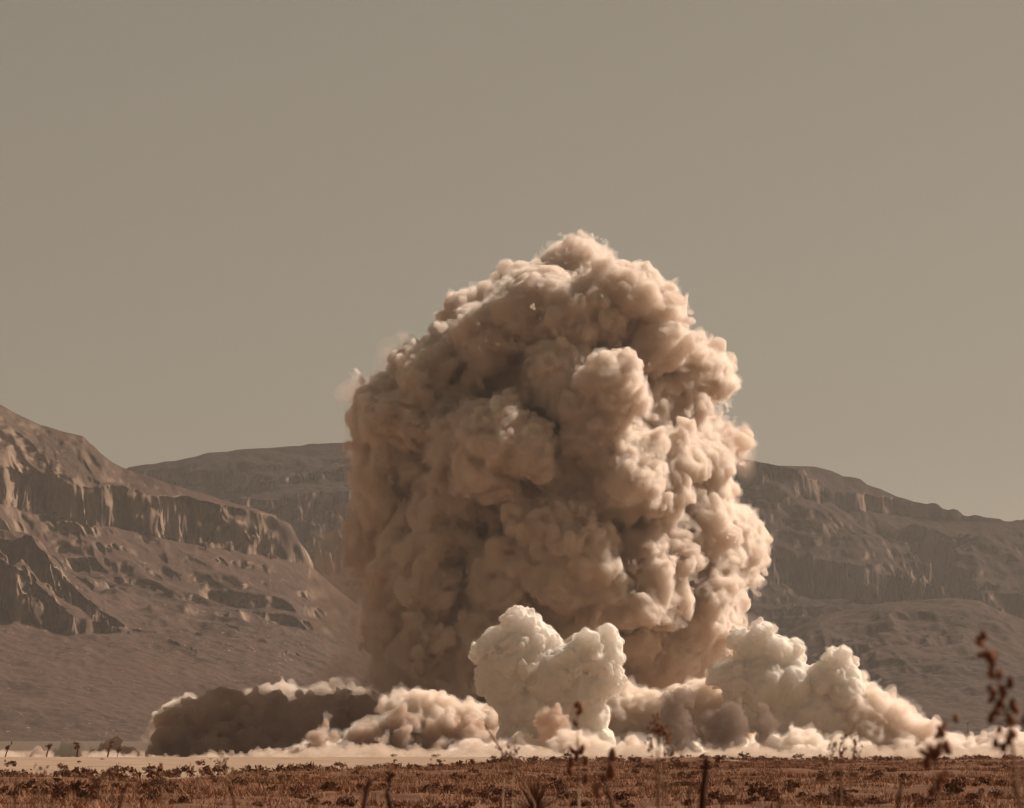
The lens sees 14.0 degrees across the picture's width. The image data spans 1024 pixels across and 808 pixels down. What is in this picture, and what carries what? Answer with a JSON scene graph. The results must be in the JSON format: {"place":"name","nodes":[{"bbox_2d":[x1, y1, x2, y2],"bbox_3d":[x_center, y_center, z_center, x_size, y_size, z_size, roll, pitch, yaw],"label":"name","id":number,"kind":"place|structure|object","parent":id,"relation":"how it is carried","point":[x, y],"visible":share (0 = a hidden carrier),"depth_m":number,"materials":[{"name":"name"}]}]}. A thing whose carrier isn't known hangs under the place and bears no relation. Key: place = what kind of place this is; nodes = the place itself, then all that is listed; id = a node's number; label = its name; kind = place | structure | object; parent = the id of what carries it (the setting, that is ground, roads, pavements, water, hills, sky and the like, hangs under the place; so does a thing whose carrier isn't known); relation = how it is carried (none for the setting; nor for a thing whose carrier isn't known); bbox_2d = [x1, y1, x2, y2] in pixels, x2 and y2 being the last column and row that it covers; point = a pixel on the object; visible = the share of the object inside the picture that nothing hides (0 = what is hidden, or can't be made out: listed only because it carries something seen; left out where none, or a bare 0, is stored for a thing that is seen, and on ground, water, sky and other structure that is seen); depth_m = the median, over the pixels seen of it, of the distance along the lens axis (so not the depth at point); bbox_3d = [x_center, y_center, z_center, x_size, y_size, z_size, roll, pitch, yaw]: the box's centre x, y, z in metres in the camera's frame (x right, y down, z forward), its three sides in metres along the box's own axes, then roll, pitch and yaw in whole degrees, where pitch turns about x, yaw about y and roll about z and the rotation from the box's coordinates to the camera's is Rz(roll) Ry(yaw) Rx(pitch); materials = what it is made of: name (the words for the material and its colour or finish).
{"place":"outdoors","nodes":[
{"label":"outdoors","id":0,"kind":"place"},
{"bbox_2d":[0,405,545,740],"bbox_3d":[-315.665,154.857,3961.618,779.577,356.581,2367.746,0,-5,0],"label":"mountain","id":1,"kind":"structure","parent":0,"point":[134,606],"depth_m":3641.95,"materials":[{"name":"stone"}]},
{"bbox_2d":[0,740,1023,807],"bbox_3d":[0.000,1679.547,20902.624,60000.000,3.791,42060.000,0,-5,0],"label":"ground","id":2,"kind":"structure","parent":0,"point":[26,756],"depth_m":415.58,"materials":[{"name":"soil"}]},
{"bbox_2d":[0,786,24,795],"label":"desert shrub","id":3,"kind":"object","parent":2,"relation":"on","point":[2,789],"visible":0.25,"depth_m":131.14,"materials":[{"name":"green plant"}]},
{"bbox_2d":[13,777,16,807],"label":"dead stem","id":4,"kind":"object","parent":2,"relation":"on","point":[14,804],"visible":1,"depth_m":29.87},
{"bbox_2d":[32,763,48,807],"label":"weed","id":5,"kind":"object","parent":2,"relation":"on","point":[41,774],"visible":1,"depth_m":59.75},
{"bbox_2d":[16,774,69,794],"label":"desert shrub","id":6,"kind":"object","parent":2,"relation":"on","point":[34,783],"visible":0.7,"depth_m":130.50,"materials":[{"name":"brown plant"}]},
{"bbox_2d":[51,783,56,807],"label":"dead stem","id":7,"kind":"object","parent":2,"relation":"on","point":[54,796],"visible":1,"depth_m":29.87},
{"bbox_2d":[51,790,68,799],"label":"desert shrub","id":8,"kind":"object","parent":2,"relation":"on","point":[63,793],"visible":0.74,"depth_m":121.81,"materials":[{"name":"brown plant"}]},
{"bbox_2d":[59,769,72,776],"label":"desert shrub","id":9,"kind":"object","parent":2,"relation":"on","point":[63,771],"visible":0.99,"depth_m":180.79,"materials":[{"name":"brown plant"}]},
{"bbox_2d":[49,778,97,799],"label":"desert shrub","id":10,"kind":"object","parent":2,"relation":"on","point":[78,785],"visible":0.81,"depth_m":123.06,"materials":[{"name":"brown plant"}]},
{"bbox_2d":[73,742,79,756],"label":"yucca","id":11,"kind":"object","parent":2,"relation":"on","point":[76,747],"visible":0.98,"depth_m":557.97,"materials":[{"name":"brown plant"}]},
{"bbox_2d":[89,777,100,782],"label":"desert shrub","id":12,"kind":"object","parent":2,"relation":"on","point":[98,778],"visible":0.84,"depth_m":174.52,"materials":[{"name":"brown plant"}]},
{"bbox_2d":[90,783,105,790],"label":"desert shrub","id":13,"kind":"object","parent":2,"relation":"on","point":[95,785],"visible":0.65,"depth_m":151.60,"materials":[{"name":"brown plant"}]},
{"bbox_2d":[103,766,115,807],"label":"weed","id":14,"kind":"object","parent":2,"relation":"on","point":[111,773],"visible":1,"depth_m":59.75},
{"bbox_2d":[101,771,119,777],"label":"desert shrub","id":15,"kind":"object","parent":2,"relation":"on","point":[116,773],"visible":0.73,"depth_m":200.63,"materials":[{"name":"brown plant"}]},
{"bbox_2d":[107,741,114,756],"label":"yucca","id":16,"kind":"object","parent":2,"relation":"on","point":[110,743],"visible":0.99,"depth_m":597.83,"materials":[{"name":"brown plant"}]},
{"bbox_2d":[112,783,123,789],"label":"desert shrub","id":17,"kind":"object","parent":2,"relation":"on","point":[115,785],"visible":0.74,"depth_m":153.03,"materials":[{"name":"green plant"}]},
{"bbox_2d":[118,781,128,807],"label":"dead stem","id":18,"kind":"object","parent":2,"relation":"on","point":[122,796],"visible":1,"depth_m":29.86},
{"bbox_2d":[136,782,157,788],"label":"desert shrub","id":19,"kind":"object","parent":2,"relation":"on","point":[144,784],"visible":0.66,"depth_m":150.72,"materials":[{"name":"brown plant"}]},
{"bbox_2d":[139,791,160,801],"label":"desert shrub","id":20,"kind":"object","parent":2,"relation":"on","point":[153,794],"visible":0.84,"depth_m":120.88,"materials":[{"name":"brown plant"}]},
{"bbox_2d":[151,778,168,785],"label":"desert shrub","id":21,"kind":"object","parent":2,"relation":"on","point":[155,781],"visible":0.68,"depth_m":154.44,"materials":[{"name":"brown plant"}]},
{"bbox_2d":[156,763,170,807],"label":"weed","id":22,"kind":"object","parent":2,"relation":"on","point":[159,775],"visible":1,"depth_m":59.75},
{"bbox_2d":[154,785,176,792],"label":"desert shrub","id":23,"kind":"object","parent":2,"relation":"on","point":[169,788],"visible":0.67,"depth_m":130.20,"materials":[{"name":"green plant"}]},
{"bbox_2d":[168,795,189,803],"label":"desert shrub","id":24,"kind":"object","parent":2,"relation":"on","point":[181,798],"visible":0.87,"depth_m":119.68,"materials":[{"name":"brown plant"}]},
{"bbox_2d":[191,761,203,807],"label":"weed","id":25,"kind":"object","parent":2,"relation":"on","point":[201,772],"visible":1,"depth_m":59.76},
{"bbox_2d":[217,749,235,807],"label":"weed","id":26,"kind":"object","parent":2,"relation":"on","point":[226,759],"visible":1,"depth_m":59.76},
{"bbox_2d":[228,783,235,807],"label":"dead stem","id":27,"kind":"object","parent":2,"relation":"on","point":[233,799],"visible":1,"depth_m":29.86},
{"bbox_2d":[231,777,248,785],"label":"desert shrub","id":28,"kind":"object","parent":2,"relation":"on","point":[238,779],"visible":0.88,"depth_m":169.44,"materials":[{"name":"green plant"}]},
{"bbox_2d":[251,800,269,805],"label":"desert shrub","id":29,"kind":"object","parent":2,"relation":"on","point":[260,803],"visible":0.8,"depth_m":122.21,"materials":[{"name":"brown plant"}]},
{"bbox_2d":[289,787,303,792],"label":"desert shrub","id":30,"kind":"object","parent":2,"relation":"on","point":[293,789],"visible":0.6,"depth_m":139.89,"materials":[{"name":"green plant"}]},
{"bbox_2d":[290,790,309,797],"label":"desert shrub","id":31,"kind":"object","parent":2,"relation":"on","point":[297,794],"visible":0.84,"depth_m":134.85,"materials":[{"name":"brown plant"}]},
{"bbox_2d":[305,795,319,803],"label":"desert shrub","id":32,"kind":"object","parent":2,"relation":"on","point":[314,797],"visible":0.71,"depth_m":129.90,"materials":[{"name":"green plant"}]},
{"bbox_2d":[322,779,341,791],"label":"desert shrub","id":33,"kind":"object","parent":2,"relation":"on","point":[333,784],"visible":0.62,"depth_m":148.81,"materials":[{"name":"brown plant"}]},
{"bbox_2d":[337,796,358,806],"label":"desert shrub","id":34,"kind":"object","parent":2,"relation":"on","point":[349,799],"visible":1,"depth_m":122.79,"materials":[{"name":"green plant"}]},
{"bbox_2d":[361,776,371,807],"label":"dead stem","id":35,"kind":"object","parent":2,"relation":"on","point":[364,799],"visible":1,"depth_m":25.88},
{"bbox_2d":[375,782,392,788],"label":"desert shrub","id":36,"kind":"object","parent":2,"relation":"on","point":[382,785],"visible":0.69,"depth_m":166.37,"materials":[{"name":"brown plant"}]},
{"bbox_2d":[385,770,393,807],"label":"dead stem","id":37,"kind":"object","parent":2,"relation":"on","point":[388,797],"visible":1,"depth_m":25.88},
{"bbox_2d":[392,799,406,807],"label":"desert shrub","id":38,"kind":"object","parent":2,"relation":"on","point":[397,804],"visible":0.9,"depth_m":123.75,"materials":[{"name":"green plant"}]},
{"bbox_2d":[417,784,434,792],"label":"desert shrub","id":39,"kind":"object","parent":2,"relation":"on","point":[426,787],"visible":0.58,"depth_m":152.45,"materials":[{"name":"brown plant"}]},
{"bbox_2d":[425,758,434,807],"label":"weed","id":40,"kind":"object","parent":2,"relation":"on","point":[430,783],"visible":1,"depth_m":69.71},
{"bbox_2d":[437,784,459,793],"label":"desert shrub","id":41,"kind":"object","parent":2,"relation":"on","point":[446,787],"visible":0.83,"depth_m":139.29,"materials":[{"name":"brown plant"}]},
{"bbox_2d":[447,772,461,779],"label":"desert shrub","id":42,"kind":"object","parent":2,"relation":"on","point":[454,774],"visible":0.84,"depth_m":204.51,"materials":[{"name":"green plant"}]},
{"bbox_2d":[449,803,463,807],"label":"desert shrub","id":43,"kind":"object","parent":2,"relation":"on","point":[459,806],"visible":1,"depth_m":121.46,"materials":[{"name":"brown plant"}]},
{"bbox_2d":[458,788,472,794],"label":"desert shrub","id":44,"kind":"object","parent":2,"relation":"on","point":[465,790],"visible":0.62,"depth_m":136.34,"materials":[{"name":"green plant"}]},
{"bbox_2d":[458,799,475,807],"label":"desert shrub","id":45,"kind":"object","parent":2,"relation":"on","point":[468,804],"visible":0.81,"depth_m":123.09,"materials":[{"name":"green plant"}]},
{"bbox_2d":[475,790,490,798],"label":"desert shrub","id":46,"kind":"object","parent":2,"relation":"on","point":[480,793],"visible":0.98,"depth_m":131.13,"materials":[{"name":"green plant"}]},
{"bbox_2d":[483,785,506,795],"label":"desert shrub","id":47,"kind":"object","parent":2,"relation":"on","point":[495,790],"visible":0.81,"depth_m":133.32,"materials":[{"name":"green plant"}]},
{"bbox_2d":[489,794,511,803],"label":"desert shrub","id":48,"kind":"object","parent":2,"relation":"on","point":[494,798],"visible":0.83,"depth_m":127.12,"materials":[{"name":"brown plant"}]},
{"bbox_2d":[494,746,510,807],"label":"weed","id":49,"kind":"object","parent":2,"relation":"on","point":[502,756],"visible":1,"depth_m":44.82,"materials":[{"name":"brown plant"}]},
{"bbox_2d":[484,723,535,807],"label":"dead stem","id":50,"kind":"object","parent":2,"relation":"on","point":[525,786],"visible":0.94,"depth_m":45.81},
{"bbox_2d":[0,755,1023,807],"bbox_3d":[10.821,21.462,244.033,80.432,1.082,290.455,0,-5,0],"label":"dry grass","id":51,"kind":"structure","parent":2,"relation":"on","point":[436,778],"depth_m":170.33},
{"bbox_2d":[0,751,1023,791],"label":"scrub vegetation","id":52,"kind":"object","parent":2,"relation":"on","point":[173,773],"visible":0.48,"depth_m":241.87,"materials":[{"name":"brown plant"}]},
{"bbox_2d":[504,789,520,796],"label":"desert shrub","id":53,"kind":"object","parent":2,"relation":"on","point":[510,793],"visible":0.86,"depth_m":133.72,"materials":[{"name":"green plant"}]},
{"bbox_2d":[507,735,521,807],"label":"weed","id":54,"kind":"object","parent":2,"relation":"on","point":[513,766],"visible":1,"depth_m":44.83,"materials":[{"name":"brown plant"}]},
{"bbox_2d":[499,774,571,807],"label":"yucca","id":55,"kind":"object","parent":2,"relation":"on","point":[534,792],"visible":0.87,"depth_m":49.77,"materials":[{"name":"brown plant"}]},
{"bbox_2d":[543,782,567,788],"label":"desert shrub","id":56,"kind":"object","parent":2,"relation":"on","point":[550,784],"visible":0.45,"depth_m":159.25,"materials":[{"name":"brown plant"}]},
{"bbox_2d":[553,779,566,786],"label":"desert shrub","id":57,"kind":"object","parent":2,"relation":"on","point":[560,783],"visible":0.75,"depth_m":156.16,"materials":[{"name":"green plant"}]},
{"bbox_2d":[558,792,574,798],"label":"desert shrub","id":58,"kind":"object","parent":2,"relation":"on","point":[568,795],"visible":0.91,"depth_m":134.49,"materials":[{"name":"brown plant"}]},
{"bbox_2d":[553,789,580,797],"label":"desert shrub","id":59,"kind":"object","parent":2,"relation":"on","point":[574,791],"visible":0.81,"depth_m":135.25,"materials":[{"name":"brown plant"}]},
{"bbox_2d":[566,700,588,807],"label":"yucca","id":60,"kind":"object","parent":2,"relation":"on","point":[581,749],"visible":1,"depth_m":31.87,"materials":[{"name":"brown plant"}]},
{"bbox_2d":[570,799,591,806],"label":"desert shrub","id":61,"kind":"object","parent":2,"relation":"on","point":[573,802],"visible":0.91,"depth_m":122.30,"materials":[{"name":"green plant"}]},
{"bbox_2d":[593,747,615,807],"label":"yucca","id":62,"kind":"object","parent":2,"relation":"on","point":[597,790],"visible":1,"depth_m":29.86,"materials":[{"name":"brown plant"}]},
{"bbox_2d":[612,790,628,800],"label":"desert shrub","id":63,"kind":"object","parent":2,"relation":"on","point":[622,796],"visible":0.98,"depth_m":133.12,"materials":[{"name":"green plant"}]},
{"bbox_2d":[619,800,638,807],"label":"desert shrub","id":64,"kind":"object","parent":2,"relation":"on","point":[624,805],"visible":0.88,"depth_m":119.60,"materials":[{"name":"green plant"}]},
{"bbox_2d":[644,711,676,807],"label":"weed","id":65,"kind":"object","parent":2,"relation":"on","point":[659,730],"visible":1,"depth_m":39.85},
{"bbox_2d":[668,760,688,768],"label":"desert shrub","id":66,"kind":"object","parent":2,"relation":"on","point":[673,765],"visible":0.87,"depth_m":266.80,"materials":[{"name":"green plant"}]},
{"bbox_2d":[673,771,687,778],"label":"desert shrub","id":67,"kind":"object","parent":2,"relation":"on","point":[681,774],"visible":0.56,"depth_m":220.81,"materials":[{"name":"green plant"}]},
{"bbox_2d":[680,799,696,805],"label":"desert shrub","id":68,"kind":"object","parent":2,"relation":"on","point":[686,802],"visible":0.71,"depth_m":121.06,"materials":[{"name":"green plant"}]},
{"bbox_2d":[687,772,691,807],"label":"dead stem","id":69,"kind":"object","parent":2,"relation":"on","point":[689,792],"visible":1,"depth_m":25.88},
{"bbox_2d":[692,779,713,787],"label":"desert shrub","id":70,"kind":"object","parent":2,"relation":"on","point":[699,783],"visible":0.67,"depth_m":152.78,"materials":[{"name":"brown plant"}]},
{"bbox_2d":[698,754,707,807],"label":"dead stem","id":71,"kind":"object","parent":2,"relation":"on","point":[702,793],"visible":1,"depth_m":23.89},
{"bbox_2d":[707,790,725,802],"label":"desert shrub","id":72,"kind":"object","parent":2,"relation":"on","point":[713,795],"visible":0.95,"depth_m":129.41,"materials":[{"name":"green plant"}]},
{"bbox_2d":[721,794,735,801],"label":"desert shrub","id":73,"kind":"object","parent":2,"relation":"on","point":[732,798],"visible":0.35,"depth_m":130.94,"materials":[{"name":"brown plant"}]},
{"bbox_2d":[744,793,759,803],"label":"desert shrub","id":74,"kind":"object","parent":2,"relation":"on","point":[753,797],"visible":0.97,"depth_m":120.83,"materials":[{"name":"brown plant"}]},
{"bbox_2d":[744,779,759,786],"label":"desert shrub","id":75,"kind":"object","parent":2,"relation":"on","point":[750,784],"visible":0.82,"depth_m":154.45,"materials":[{"name":"brown plant"}]},
{"bbox_2d":[747,782,778,796],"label":"desert shrub","id":76,"kind":"object","parent":2,"relation":"on","point":[755,789],"visible":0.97,"depth_m":139.23,"materials":[{"name":"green plant"}]},
{"bbox_2d":[764,794,782,801],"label":"desert shrub","id":77,"kind":"object","parent":2,"relation":"on","point":[768,798],"visible":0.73,"depth_m":131.23,"materials":[{"name":"brown plant"}]},
{"bbox_2d":[765,791,781,797],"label":"desert shrub","id":78,"kind":"object","parent":2,"relation":"on","point":[774,793],"visible":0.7,"depth_m":138.72,"materials":[{"name":"brown plant"}]},
{"bbox_2d":[782,780,800,791],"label":"desert shrub","id":79,"kind":"object","parent":2,"relation":"on","point":[795,784],"visible":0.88,"depth_m":148.75,"materials":[{"name":"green plant"}]},
{"bbox_2d":[795,792,807,797],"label":"desert shrub","id":80,"kind":"object","parent":2,"relation":"on","point":[801,794],"visible":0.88,"depth_m":143.34,"materials":[{"name":"brown plant"}]},
{"bbox_2d":[814,793,830,801],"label":"desert shrub","id":81,"kind":"object","parent":2,"relation":"on","point":[821,795],"visible":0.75,"depth_m":134.08,"materials":[{"name":"brown plant"}]},
{"bbox_2d":[829,787,845,792],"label":"desert shrub","id":82,"kind":"object","parent":2,"relation":"on","point":[838,788],"visible":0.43,"depth_m":146.35,"materials":[{"name":"brown plant"}]},
{"bbox_2d":[828,797,847,805],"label":"desert shrub","id":83,"kind":"object","parent":2,"relation":"on","point":[838,800],"visible":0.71,"depth_m":121.21,"materials":[{"name":"brown plant"}]},
{"bbox_2d":[832,770,844,777],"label":"desert shrub","id":84,"kind":"object","parent":2,"relation":"on","point":[837,773],"visible":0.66,"depth_m":196.01,"materials":[{"name":"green plant"}]},
{"bbox_2d":[820,733,862,807],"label":"weed","id":85,"kind":"object","parent":2,"relation":"on","point":[841,753],"visible":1,"depth_m":44.83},
{"bbox_2d":[828,790,854,800],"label":"desert shrub","id":86,"kind":"object","parent":2,"relation":"on","point":[843,792],"visible":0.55,"depth_m":133.40,"materials":[{"name":"brown plant"}]},
{"bbox_2d":[864,796,879,803],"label":"desert shrub","id":87,"kind":"object","parent":2,"relation":"on","point":[874,798],"visible":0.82,"depth_m":126.11,"materials":[{"name":"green plant"}]},
{"bbox_2d":[871,770,883,776],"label":"desert shrub","id":88,"kind":"object","parent":2,"relation":"on","point":[878,773],"visible":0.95,"depth_m":194.18,"materials":[{"name":"brown plant"}]},
{"bbox_2d":[895,778,902,807],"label":"dead stem","id":89,"kind":"object","parent":2,"relation":"on","point":[899,795],"visible":1,"depth_m":23.89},
{"bbox_2d":[899,773,912,779],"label":"desert shrub","id":90,"kind":"object","parent":2,"relation":"on","point":[903,775],"visible":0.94,"depth_m":178.34,"materials":[{"name":"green plant"}]},
{"bbox_2d":[902,793,923,798],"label":"desert shrub","id":91,"kind":"object","parent":2,"relation":"on","point":[912,796],"visible":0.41,"depth_m":134.66,"materials":[{"name":"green plant"}]},
{"bbox_2d":[914,797,935,807],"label":"desert shrub","id":92,"kind":"object","parent":2,"relation":"on","point":[925,800],"visible":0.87,"depth_m":122.46,"materials":[{"name":"brown plant"}]},
{"bbox_2d":[918,713,958,807],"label":"yucca","id":93,"kind":"object","parent":2,"relation":"on","point":[932,753],"visible":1,"depth_m":21.90,"materials":[{"name":"brown plant"}]},
{"bbox_2d":[942,776,966,793],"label":"desert shrub","id":94,"kind":"object","parent":2,"relation":"on","point":[955,785],"visible":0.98,"depth_m":148.83,"materials":[{"name":"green plant"}]},
{"bbox_2d":[964,793,980,800],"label":"desert shrub","id":95,"kind":"object","parent":2,"relation":"on","point":[973,797],"visible":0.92,"depth_m":127.82,"materials":[{"name":"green plant"}]},
{"bbox_2d":[966,799,979,805],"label":"desert shrub","id":96,"kind":"object","parent":2,"relation":"on","point":[974,801],"visible":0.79,"depth_m":120.30,"materials":[{"name":"brown plant"}]},
{"bbox_2d":[973,776,992,782],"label":"desert shrub","id":97,"kind":"object","parent":2,"relation":"on","point":[982,777],"visible":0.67,"depth_m":182.96,"materials":[{"name":"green plant"}]},
{"bbox_2d":[980,778,992,785],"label":"desert shrub","id":98,"kind":"object","parent":2,"relation":"on","point":[983,781],"visible":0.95,"depth_m":158.61,"materials":[{"name":"brown plant"}]},
{"bbox_2d":[978,788,1003,796],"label":"desert shrub","id":99,"kind":"object","parent":2,"relation":"on","point":[995,793],"visible":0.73,"depth_m":142.16,"materials":[{"name":"brown plant"}]},
{"bbox_2d":[975,629,1023,807],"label":"yucca","id":100,"kind":"object","parent":2,"relation":"on","point":[990,656],"visible":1,"depth_m":19.93,"materials":[{"name":"brown plant"}]},
{"bbox_2d":[0,0,1023,520],"label":"sky","id":101,"kind":"structure","parent":0,"point":[775,232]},
{"bbox_2d":[126,439,1023,739],"bbox_3d":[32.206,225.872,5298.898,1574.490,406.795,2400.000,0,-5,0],"label":"ridge","id":102,"kind":"structure","parent":0,"point":[542,589],"depth_m":5138.67,"materials":[{"name":"stone"}]},
{"bbox_2d":[579,598,1023,740],"bbox_3d":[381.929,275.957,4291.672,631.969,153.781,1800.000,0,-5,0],"label":"foothill","id":103,"kind":"structure","parent":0,"point":[913,670],"depth_m":3890.57,"materials":[{"name":"soil"}]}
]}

